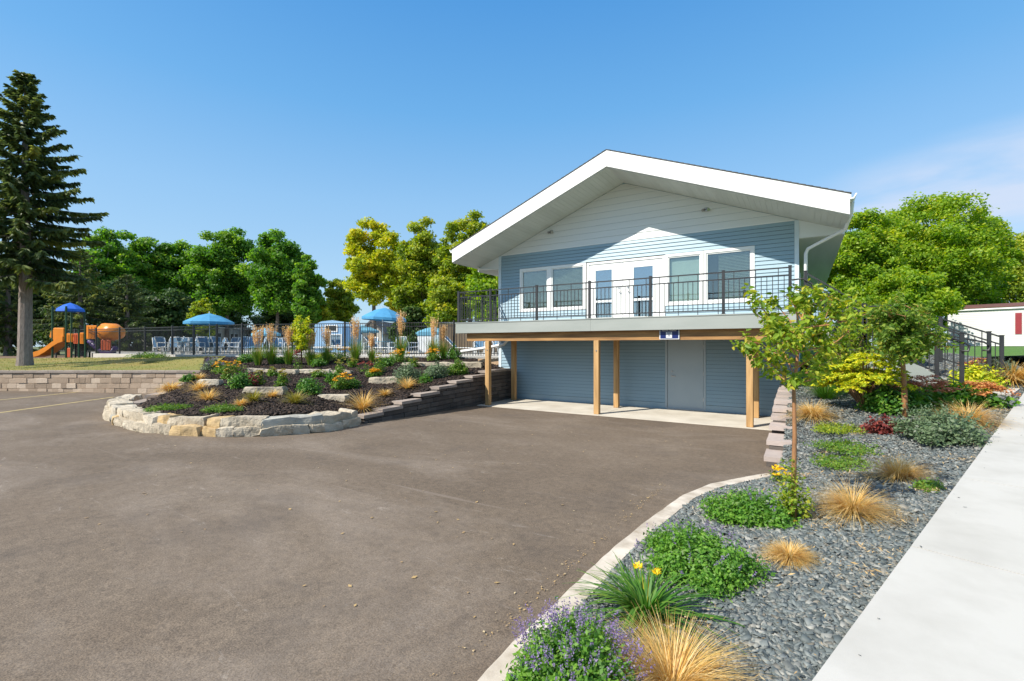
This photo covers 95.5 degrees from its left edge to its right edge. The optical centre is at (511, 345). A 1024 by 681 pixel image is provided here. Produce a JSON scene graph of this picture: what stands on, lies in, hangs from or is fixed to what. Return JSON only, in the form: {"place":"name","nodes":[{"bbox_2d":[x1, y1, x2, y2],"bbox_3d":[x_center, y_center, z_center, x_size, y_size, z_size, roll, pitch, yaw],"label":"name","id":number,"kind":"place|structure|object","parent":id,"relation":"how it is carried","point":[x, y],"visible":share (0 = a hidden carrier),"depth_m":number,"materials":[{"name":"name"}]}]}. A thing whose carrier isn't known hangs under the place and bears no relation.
{"place":"outdoors","nodes":[
{"label":"outdoors","id":0,"kind":"place"},
{"bbox_2d":[0,356,224,370],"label":"lawn","id":1,"kind":"structure","parent":0,"point":[179,362],"depth_m":20.02,"materials":[{"name":"plant"}]},
{"bbox_2d":[0,69,109,365],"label":"spruce tree","id":2,"kind":"object","parent":1,"relation":"on","point":[25,260],"visible":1,"depth_m":20.10,"materials":[{"name":"green plant"}]},
{"bbox_2d":[87,349,498,358],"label":"pool deck","id":3,"kind":"structure","parent":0,"point":[124,354],"depth_m":25.31,"materials":[{"name":"concrete"}]},
{"bbox_2d":[183,311,233,353],"bbox_3d":[-17.573,-0.731,27.000,2.466,2.462,2.466,0,0,0],"label":"pool umbrella","id":4,"kind":"object","parent":3,"relation":"on","point":[208,319],"visible":0.88,"depth_m":26.36,"materials":[{"name":"blue fabric"}]},
{"bbox_2d":[55,320,498,357],"bbox_3d":[-15.277,-0.110,24.323,33.032,1.920,2.461,0,0,20],"label":"pool fence","id":5,"kind":"object","parent":3,"relation":"on","point":[117,340],"visible":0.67,"depth_m":22.98,"materials":[{"name":"metal"}]},
{"bbox_2d":[313,320,359,351],"bbox_3d":[-12.745,-0.640,34.155,2.660,2.280,2.490,0,0,0],"label":"pool hut","id":6,"kind":"object","parent":3,"relation":"on","point":[338,337],"visible":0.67,"depth_m":33.00,"materials":[{"name":"blue wood"}]},
{"bbox_2d":[362,306,405,352],"bbox_3d":[-7.421,-0.894,27.000,2.576,2.788,2.557,0,0,0],"label":"pool umbrella","id":7,"kind":"object","parent":3,"relation":"on","point":[382,314],"visible":0.77,"depth_m":26.23,"materials":[{"name":"blue fabric"}]},
{"bbox_2d":[439,323,496,352],"bbox_3d":[-2.525,-0.495,31.500,5.252,1.990,0.120,0,0,-35],"label":"wooden fence","id":8,"kind":"object","parent":3,"relation":"on","point":[470,343],"visible":0.24,"depth_m":30.79,"materials":[{"name":"brown wood"}]},
{"bbox_2d":[135,357,502,415],"bbox_3d":[-8.074,1.062,17.230,14.746,1.060,12.534,0,0,32],"label":"mulch bed","id":9,"kind":"object","parent":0,"point":[307,365],"visible":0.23,"depth_m":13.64,"materials":[{"name":"wood"}]},
{"bbox_2d":[140,402,195,412],"bbox_3d":[-7.015,1.245,9.487,0.729,0.172,0.968,0,0,39],"label":"creeping mat","id":10,"kind":"object","parent":9,"relation":"on","point":[167,407],"visible":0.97,"depth_m":9.39,"materials":[{"name":"green plant"}]},
{"bbox_2d":[225,368,254,389],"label":"leafy perennial","id":11,"kind":"object","parent":9,"relation":"on","point":[240,381],"visible":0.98,"depth_m":12.16,"materials":[{"name":"plant"}]},
{"bbox_2d":[247,325,268,364],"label":"reed grass","id":12,"kind":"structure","parent":9,"relation":"on","point":[257,356],"depth_m":18.16,"materials":[{"name":"green plant"}]},
{"bbox_2d":[241,385,288,394],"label":"limestone slab","id":13,"kind":"structure","parent":9,"relation":"on","point":[280,389],"depth_m":11.53,"materials":[{"name":"stone"}]},
{"bbox_2d":[264,322,279,364],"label":"reed grass","id":14,"kind":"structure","parent":9,"relation":"on","point":[271,356],"depth_m":18.41,"materials":[{"name":"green plant"}]},
{"bbox_2d":[278,325,296,364],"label":"reed grass","id":15,"kind":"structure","parent":9,"relation":"on","point":[288,357],"depth_m":18.42,"materials":[{"name":"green plant"}]},
{"bbox_2d":[288,315,312,363],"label":"young tree","id":16,"kind":"object","parent":9,"relation":"on","point":[300,339],"visible":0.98,"depth_m":18.46,"materials":[{"name":"green plant"}]},
{"bbox_2d":[294,375,324,394],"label":"leafy perennial","id":17,"kind":"object","parent":9,"relation":"on","point":[308,387],"visible":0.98,"depth_m":11.83,"materials":[{"name":"plant"}]},
{"bbox_2d":[319,326,336,363],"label":"reed grass","id":18,"kind":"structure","parent":9,"relation":"on","point":[325,355],"depth_m":18.92,"materials":[{"name":"green plant"}]},
{"bbox_2d":[329,371,357,389],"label":"flowering plant","id":19,"kind":"object","parent":9,"relation":"on","point":[344,384],"visible":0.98,"depth_m":13.62,"materials":[{"name":"green plant"}]},
{"bbox_2d":[341,317,367,362],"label":"reed grass","id":20,"kind":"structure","parent":9,"relation":"on","point":[355,352],"depth_m":19.04,"materials":[{"name":"green plant"}]},
{"bbox_2d":[332,390,382,413],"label":"grass tuft","id":21,"kind":"object","parent":9,"relation":"on","point":[362,403],"visible":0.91,"depth_m":11.13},
{"bbox_2d":[385,310,410,356],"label":"reed grass","id":22,"kind":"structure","parent":9,"relation":"on","point":[400,346],"depth_m":19.96,"materials":[{"name":"green plant"}]},
{"bbox_2d":[388,360,424,383],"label":"round shrub","id":23,"kind":"object","parent":9,"relation":"on","point":[407,373],"visible":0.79,"depth_m":14.01,"materials":[{"name":"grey plant"}]},
{"bbox_2d":[424,359,452,378],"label":"round shrub","id":24,"kind":"object","parent":9,"relation":"on","point":[437,371],"visible":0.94,"depth_m":14.69,"materials":[{"name":"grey plant"}]},
{"bbox_2d":[446,357,468,375],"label":"round shrub","id":25,"kind":"object","parent":9,"relation":"on","point":[457,369],"visible":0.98,"depth_m":15.23,"materials":[{"name":"green plant"}]},
{"bbox_2d":[0,391,776,680],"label":"parking lot","id":26,"kind":"structure","parent":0,"point":[127,589],"depth_m":4.01,"materials":[{"name":"asphalt"}]},
{"bbox_2d":[0,370,199,392],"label":"retaining wall","id":27,"kind":"structure","parent":26,"relation":"on","point":[123,381],"depth_m":17.26,"materials":[{"name":"stone"}]},
{"bbox_2d":[103,394,361,436],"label":"boulder wall","id":28,"kind":"structure","parent":26,"relation":"on","point":[123,411],"depth_m":8.86,"materials":[{"name":"stone"}]},
{"bbox_2d":[36,411,691,675],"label":"fallen leaves","id":29,"kind":"object","parent":26,"relation":"on","point":[491,538],"visible":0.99,"depth_m":3.50,"materials":[{"name":"brown plant"}]},
{"bbox_2d":[357,368,510,423],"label":"retaining wall","id":30,"kind":"structure","parent":26,"relation":"on","point":[469,391],"depth_m":13.65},
{"bbox_2d":[478,473,769,680],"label":"curb","id":31,"kind":"structure","parent":26,"relation":"on","point":[623,548],"depth_m":3.24,"materials":[{"name":"concrete"}]},
{"bbox_2d":[764,383,791,467],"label":"retaining wall","id":32,"kind":"structure","parent":26,"relation":"on","point":[775,441],"depth_m":7.97,"materials":[{"name":"stone"}]},
{"bbox_2d":[0,347,1023,363],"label":"ground","id":33,"kind":"structure","parent":0,"point":[1018,359],"depth_m":36.25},
{"bbox_2d":[0,253,46,355],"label":"spruce tree","id":34,"kind":"object","parent":33,"relation":"on","point":[10,313],"visible":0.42,"depth_m":39.84,"materials":[{"name":"green plant"}]},
{"bbox_2d":[0,356,87,358],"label":"playground chips","id":35,"kind":"object","parent":33,"relation":"on","point":[2,357],"visible":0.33,"depth_m":33.77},
{"bbox_2d":[33,303,125,357],"bbox_3d":[-27.208,-0.915,29.573,5.334,3.600,1.465,0,0,0],"label":"playground set","id":36,"kind":"object","parent":35,"relation":"on","point":[61,338],"visible":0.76,"depth_m":28.96,"materials":[{"name":"orange plastic"}]},
{"bbox_2d":[13,269,83,354],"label":"evergreen shrub","id":37,"kind":"object","parent":33,"relation":"on","point":[41,314],"visible":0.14,"depth_m":43.48,"materials":[{"name":"green plant"}]},
{"bbox_2d":[33,247,117,355],"bbox_3d":[-35.248,-3.326,37.963,5.562,9.351,6.301,0,0,0],"label":"spruce tree","id":38,"kind":"object","parent":33,"relation":"on","point":[88,302],"visible":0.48,"depth_m":37.61,"materials":[{"name":"green plant"}]},
{"bbox_2d":[70,226,140,312],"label":"broadleaf tree","id":39,"kind":"object","parent":33,"relation":"on","point":[107,255],"visible":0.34,"depth_m":49.71,"materials":[{"name":"green plant"}]},
{"bbox_2d":[83,278,148,336],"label":"evergreen shrub","id":40,"kind":"object","parent":33,"relation":"on","point":[109,284],"visible":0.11,"depth_m":41.91,"materials":[{"name":"green plant"}]},
{"bbox_2d":[91,274,159,350],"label":"spruce tree","id":41,"kind":"object","parent":33,"relation":"on","point":[125,316],"visible":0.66,"depth_m":38.81,"materials":[{"name":"green plant"}]},
{"bbox_2d":[115,230,167,294],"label":"broadleaf tree","id":42,"kind":"object","parent":33,"relation":"on","point":[140,249],"visible":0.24,"depth_m":53.24,"materials":[{"name":"green plant"}]},
{"bbox_2d":[129,288,195,349],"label":"evergreen shrub","id":43,"kind":"object","parent":33,"relation":"on","point":[171,304],"visible":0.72,"depth_m":43.00,"materials":[{"name":"green plant"}]},
{"bbox_2d":[142,239,202,306],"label":"broadleaf tree","id":44,"kind":"object","parent":33,"relation":"on","point":[167,259],"visible":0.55,"depth_m":54.88,"materials":[{"name":"green plant"}]},
{"bbox_2d":[183,298,215,350],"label":"shrub","id":45,"kind":"object","parent":33,"relation":"on","point":[200,307],"visible":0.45,"depth_m":41.62,"materials":[{"name":"green plant"}]},
{"bbox_2d":[177,227,256,349],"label":"broadleaf tree","id":46,"kind":"object","parent":33,"relation":"on","point":[223,289],"visible":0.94,"depth_m":53.52,"materials":[{"name":"green plant"}]},
{"bbox_2d":[233,228,307,347],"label":"broadleaf tree","id":47,"kind":"object","parent":33,"relation":"on","point":[268,273],"visible":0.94,"depth_m":51.10,"materials":[{"name":"green plant"}]},
{"bbox_2d":[246,310,300,332],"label":"evergreen shrub","id":48,"kind":"object","parent":33,"relation":"on","point":[284,318],"visible":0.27,"depth_m":62.13,"materials":[{"name":"green plant"}]},
{"bbox_2d":[290,254,327,349],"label":"broadleaf tree","id":49,"kind":"object","parent":33,"relation":"on","point":[308,298],"visible":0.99,"depth_m":49.20,"materials":[{"name":"green plant"}]},
{"bbox_2d":[323,278,361,322],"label":"broadleaf tree","id":50,"kind":"object","parent":33,"relation":"on","point":[342,306],"visible":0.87,"depth_m":56.87,"materials":[{"name":"green plant"}]},
{"bbox_2d":[342,216,402,335],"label":"broadleaf tree","id":51,"kind":"object","parent":33,"relation":"on","point":[372,278],"visible":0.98,"depth_m":44.77,"materials":[{"name":"yellow plant"}]},
{"bbox_2d":[361,320,394,349],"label":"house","id":52,"kind":"structure","parent":33,"relation":"on","point":[379,334],"depth_m":52.05,"materials":[{"name":"white"}]},
{"bbox_2d":[386,305,427,350],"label":"evergreen shrub","id":53,"kind":"object","parent":33,"relation":"on","point":[412,313],"visible":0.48,"depth_m":41.10,"materials":[{"name":"green plant"}]},
{"bbox_2d":[389,216,451,317],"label":"broadleaf tree","id":54,"kind":"object","parent":33,"relation":"on","point":[413,262],"visible":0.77,"depth_m":42.66,"materials":[{"name":"green plant"}]},
{"bbox_2d":[422,275,470,327],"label":"broadleaf tree","id":55,"kind":"object","parent":33,"relation":"on","point":[440,302],"visible":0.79,"depth_m":35.03,"materials":[{"name":"green plant"}]},
{"bbox_2d":[432,209,489,321],"bbox_3d":[-3.794,-5.358,40.050,6.290,12.826,6.403,0,0,-9],"label":"broadleaf tree","id":56,"kind":"object","parent":33,"relation":"on","point":[443,258],"visible":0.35,"depth_m":38.96,"materials":[{"name":"green plant"}]},
{"bbox_2d":[464,267,497,320],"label":"broadleaf tree","id":57,"kind":"object","parent":33,"relation":"on","point":[477,281],"visible":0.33,"depth_m":32.98,"materials":[{"name":"green plant"}]},
{"bbox_2d":[1000,232,1023,302],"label":"broadleaf tree","id":58,"kind":"object","parent":33,"relation":"on","point":[1014,293],"visible":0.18,"depth_m":49.84,"materials":[{"name":"green plant"}]},
{"bbox_2d":[0,0,1023,346],"label":"sky","id":59,"kind":"structure","parent":0,"point":[306,120],"materials":[{"name":"blue"}]},
{"bbox_2d":[477,398,772,430],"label":"concrete slab","id":60,"kind":"structure","parent":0,"point":[701,418],"depth_m":13.22,"materials":[{"name":"concrete"}]},
{"bbox_2d":[450,149,856,415],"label":"clubhouse","id":61,"kind":"structure","parent":60,"relation":"on","point":[606,214],"depth_m":14.32,"materials":[{"name":"blue"}]},
{"bbox_2d":[520,266,548,311],"bbox_3d":[0.829,-1.990,16.678,1.210,1.560,0.136,0,0,32],"label":"window","id":62,"kind":"structure","parent":61,"relation":"in","point":[522,275],"depth_m":16.72,"materials":[{"name":"white glass"}]},
{"bbox_2d":[549,263,586,310],"bbox_3d":[1.923,-1.990,15.994,1.370,1.560,0.136,0,0,32],"label":"window","id":63,"kind":"structure","parent":61,"relation":"in","point":[584,265],"depth_m":16.01,"materials":[{"name":"white glass"}]},
{"bbox_2d":[589,262,622,317],"bbox_3d":[3.056,-1.712,15.218,1.145,1.925,0.119,0,0,32],"label":"door","id":64,"kind":"structure","parent":61,"relation":"in","point":[617,268],"depth_m":15.09,"materials":[{"name":"white paint"}]},
{"bbox_2d":[455,265,796,426],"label":"balcony","id":65,"kind":"structure","parent":61,"relation":"attached to","point":[722,326],"depth_m":12.93,"materials":[{"name":"metal"}]},
{"bbox_2d":[623,258,662,316],"bbox_3d":[4.085,-1.712,14.576,1.250,1.925,0.119,0,0,32],"label":"door","id":66,"kind":"structure","parent":61,"relation":"in","point":[628,267],"depth_m":14.59,"materials":[{"name":"white wood"}]},
{"bbox_2d":[665,251,702,305],"bbox_3d":[5.175,-1.990,13.962,1.100,1.560,0.135,0,0,32],"label":"window","id":67,"kind":"structure","parent":61,"relation":"in","point":[689,265],"depth_m":14.00,"materials":[{"name":"white glass"}]},
{"bbox_2d":[668,340,703,408],"bbox_3d":[5.175,0.868,13.895,1.040,2.105,0.118,0,0,32],"label":"steel door","id":68,"kind":"structure","parent":61,"relation":"in","point":[685,357],"depth_m":13.89,"materials":[{"name":"metal"}]},
{"bbox_2d":[703,246,754,303],"bbox_3d":[6.201,-1.990,13.321,1.340,1.560,0.136,0,0,32],"label":"window","id":69,"kind":"structure","parent":61,"relation":"in","point":[747,248],"depth_m":13.29,"materials":[{"name":"white glass"}]},
{"bbox_2d":[502,353,1023,680],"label":"slate bed","id":70,"kind":"object","parent":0,"point":[816,401],"visible":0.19,"depth_m":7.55,"materials":[{"name":"gravel"}]},
{"bbox_2d":[500,595,655,680],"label":"catmint","id":71,"kind":"object","parent":70,"relation":"on","point":[565,648],"visible":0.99,"depth_m":1.98,"materials":[{"name":"green plant"}]},
{"bbox_2d":[559,552,745,663],"bbox_3d":[0.784,1.432,2.543,1.156,0.496,1.048,0,0,31],"label":"daylily","id":72,"kind":"object","parent":70,"relation":"on","point":[644,594],"visible":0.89,"depth_m":2.59,"materials":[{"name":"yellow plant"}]},
{"bbox_2d":[587,600,776,680],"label":"grass tuft","id":73,"kind":"object","parent":70,"relation":"on","point":[670,661],"visible":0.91,"depth_m":2.07,"materials":[{"name":"plant"}]},
{"bbox_2d":[636,516,775,602],"bbox_3d":[1.215,1.354,3.158,0.817,0.356,0.950,0,0,-15],"label":"catmint","id":74,"kind":"object","parent":70,"relation":"on","point":[711,558],"visible":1,"depth_m":2.98,"materials":[{"name":"green plant"}]},
{"bbox_2d":[697,484,806,530],"bbox_3d":[2.080,1.399,4.099,0.858,0.320,0.724,0,0,12],"label":"catmint","id":75,"kind":"object","parent":70,"relation":"on","point":[750,509],"visible":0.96,"depth_m":3.99,"materials":[{"name":"green plant"}]},
{"bbox_2d":[525,360,1020,680],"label":"dry leaf litter","id":76,"kind":"object","parent":70,"relation":"on","point":[684,617],"visible":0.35,"depth_m":3.51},
{"bbox_2d":[752,537,828,573],"bbox_3d":[1.915,1.456,3.203,0.590,0.238,0.587,0,0,27],"label":"grass tuft","id":77,"kind":"object","parent":70,"relation":"on","point":[788,552],"visible":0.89,"depth_m":3.19,"materials":[{"name":"plant"}]},
{"bbox_2d":[729,278,872,518],"bbox_3d":[2.524,0.496,4.081,1.028,2.107,1.689,0,0,32],"label":"young tree","id":78,"kind":"object","parent":70,"relation":"on","point":[775,328],"visible":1,"depth_m":3.84,"materials":[{"name":"green plant"}]},
{"bbox_2d":[769,455,815,521],"bbox_3d":[2.392,1.210,3.984,0.363,0.613,0.326,0,0,6],"label":"sucker growth","id":79,"kind":"object","parent":78,"relation":"attached to","point":[801,507],"visible":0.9,"depth_m":3.94,"materials":[{"name":"green plant"}]},
{"bbox_2d":[780,398,848,425],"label":"grass tuft","id":80,"kind":"object","parent":70,"relation":"on","point":[808,411],"visible":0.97,"depth_m":8.05,"materials":[{"name":"plant"}]},
{"bbox_2d":[774,376,876,400],"bbox_3d":[6.413,0.768,9.507,2.257,0.908,2.335,0,0,-44],"label":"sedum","id":81,"kind":"object","parent":70,"relation":"on","point":[824,392],"visible":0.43,"depth_m":9.42,"materials":[{"name":"plant"}]},
{"bbox_2d":[810,420,867,434],"bbox_3d":[5.130,1.277,7.320,1.080,0.176,0.771,0,0,-37],"label":"creeping mat","id":82,"kind":"object","parent":70,"relation":"on","point":[830,428],"visible":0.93,"depth_m":7.22,"materials":[{"name":"green plant"}]},
{"bbox_2d":[800,300,879,394],"bbox_3d":[7.386,0.051,9.929,2.178,2.166,1.600,0,0,-3],"label":"young tree","id":83,"kind":"object","parent":70,"relation":"on","point":[843,356],"visible":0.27,"depth_m":9.75,"materials":[{"name":"green plant"}]},
{"bbox_2d":[802,436,886,456],"bbox_3d":[4.705,1.386,6.432,1.174,0.159,0.910,0,0,13],"label":"creeping mat","id":84,"kind":"object","parent":70,"relation":"on","point":[839,446],"visible":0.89,"depth_m":6.37,"materials":[{"name":"green plant"}]},
{"bbox_2d":[808,450,882,471],"bbox_3d":[4.181,1.453,5.843,0.803,0.184,1.081,0,0,-11],"label":"creeping mat","id":85,"kind":"object","parent":70,"relation":"on","point":[823,462],"visible":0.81,"depth_m":5.83,"materials":[{"name":"green plant"}]},
{"bbox_2d":[804,475,920,530],"bbox_3d":[2.947,1.365,3.985,1.223,0.464,1.201,0,0,-16],"label":"grass tuft","id":86,"kind":"object","parent":70,"relation":"on","point":[849,504],"visible":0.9,"depth_m":3.92,"materials":[{"name":"plant"}]},
{"bbox_2d":[808,352,922,409],"bbox_3d":[6.205,0.637,8.270,1.588,1.050,1.627,0,0,32],"label":"sumac bush","id":87,"kind":"object","parent":70,"relation":"on","point":[858,381],"visible":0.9,"depth_m":8.03,"materials":[{"name":"yellow plant"}]},
{"bbox_2d":[858,413,903,434],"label":"coral bells","id":88,"kind":"object","parent":70,"relation":"on","point":[880,427],"visible":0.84,"depth_m":6.94,"materials":[{"name":"red plant"}]},
{"bbox_2d":[852,381,931,416],"bbox_3d":[6.482,0.872,8.053,0.928,0.627,1.116,0,0,7],"label":"shrub","id":89,"kind":"object","parent":70,"relation":"on","point":[883,399],"visible":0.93,"depth_m":7.80,"materials":[{"name":"plant"}]},
{"bbox_2d":[846,449,940,488],"bbox_3d":[4.095,1.343,4.956,1.145,0.488,1.131,0,0,-39],"label":"grass tuft","id":90,"kind":"object","parent":70,"relation":"on","point":[894,470],"visible":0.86,"depth_m":4.92,"materials":[{"name":"plant"}]},
{"bbox_2d":[792,270,1004,391],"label":"staircase","id":91,"kind":"structure","parent":70,"relation":"on","point":[914,369],"depth_m":9.88,"materials":[{"name":"metal"}]},
{"bbox_2d":[859,289,963,417],"bbox_3d":[6.317,0.180,7.506,2.507,2.108,1.177,0,0,-36],"label":"young tree","id":92,"kind":"object","parent":70,"relation":"on","point":[903,337],"visible":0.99,"depth_m":7.11,"materials":[{"name":"green plant"}]},
{"bbox_2d":[883,374,968,411],"bbox_3d":[7.093,0.835,8.063,1.082,0.674,1.034,0,0,-10],"label":"sedum","id":93,"kind":"object","parent":70,"relation":"on","point":[936,396],"visible":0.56,"depth_m":7.89,"materials":[{"name":"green plant"}]},
{"bbox_2d":[908,477,945,492],"bbox_3d":[3.949,1.315,4.395,0.325,0.155,0.313,0,0,-42],"label":"creeping mat","id":94,"kind":"object","parent":70,"relation":"on","point":[924,484],"visible":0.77,"depth_m":4.38,"materials":[{"name":"green plant"}]},
{"bbox_2d":[888,401,996,446],"bbox_3d":[5.779,1.017,6.213,1.106,0.559,1.252,0,0,9],"label":"shrub","id":95,"kind":"object","parent":70,"relation":"on","point":[942,427],"visible":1,"depth_m":5.98,"materials":[{"name":"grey plant"}]},
{"bbox_2d":[926,376,978,408],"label":"shrub","id":96,"kind":"object","parent":70,"relation":"on","point":[967,393],"visible":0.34,"depth_m":8.09,"materials":[{"name":"green plant"}]},
{"bbox_2d":[918,399,1021,430],"bbox_3d":[6.791,1.088,6.940,1.605,0.611,1.644,0,0,10],"label":"grass tuft","id":97,"kind":"object","parent":70,"relation":"on","point":[985,413],"visible":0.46,"depth_m":6.80,"materials":[{"name":"plant"}]},
{"bbox_2d":[947,360,1010,390],"bbox_3d":[9.983,0.654,10.057,0.969,0.706,1.126,0,0,-37],"label":"spirea","id":98,"kind":"object","parent":70,"relation":"on","point":[972,374],"visible":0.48,"depth_m":9.93,"materials":[{"name":"yellow plant"}]},
{"bbox_2d":[958,379,1020,409],"bbox_3d":[8.316,0.877,8.242,1.051,0.540,0.976,0,0,-26],"label":"sedum","id":99,"kind":"object","parent":70,"relation":"on","point":[993,401],"visible":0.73,"depth_m":8.06,"materials":[{"name":"green plant"}]},
{"bbox_2d":[976,356,1021,383],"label":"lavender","id":100,"kind":"object","parent":70,"relation":"on","point":[997,364],"visible":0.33,"depth_m":10.24,"materials":[{"name":"green plant"}]},
{"bbox_2d":[986,359,1023,386],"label":"grass tuft","id":101,"kind":"object","parent":70,"relation":"on","point":[1017,375],"visible":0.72,"depth_m":10.04,"materials":[{"name":"plant"}]},
{"bbox_2d":[800,346,1023,362],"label":"lawn","id":102,"kind":"structure","parent":0,"point":[1013,350],"depth_m":17.92,"materials":[{"name":"plant"}]},
{"bbox_2d":[824,206,913,344],"bbox_3d":[26.802,-5.127,36.098,5.929,10.756,6.304,0,0,0],"label":"broadleaf tree","id":103,"kind":"object","parent":102,"relation":"on","point":[871,251],"visible":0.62,"depth_m":34.38,"materials":[{"name":"green plant"}]},
{"bbox_2d":[845,264,966,331],"bbox_3d":[26.801,-2.651,31.984,5.788,5.807,6.421,0,0,-26],"label":"broadleaf tree","id":104,"kind":"object","parent":102,"relation":"on","point":[907,281],"visible":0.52,"depth_m":30.29,"materials":[{"name":"green plant"}]},
{"bbox_2d":[853,189,1018,331],"bbox_3d":[35.359,-6.435,40.256,11.100,13.384,11.424,0,0,-34],"label":"broadleaf tree","id":105,"kind":"object","parent":102,"relation":"on","point":[945,245],"visible":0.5,"depth_m":36.45,"materials":[{"name":"green plant"}]},
{"bbox_2d":[948,302,1023,345],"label":"mobile home","id":106,"kind":"object","parent":102,"relation":"on","point":[1006,320],"visible":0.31,"depth_m":31.84,"materials":[{"name":"white metal"}]},
{"bbox_2d":[965,214,1023,304],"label":"broadleaf tree","id":107,"kind":"object","parent":102,"relation":"on","point":[1016,253],"visible":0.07,"depth_m":41.44,"materials":[{"name":"green plant"}]},
{"bbox_2d":[812,393,1023,680],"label":"sidewalk","id":108,"kind":"structure","parent":0,"point":[946,602],"depth_m":2.58,"materials":[{"name":"concrete"}]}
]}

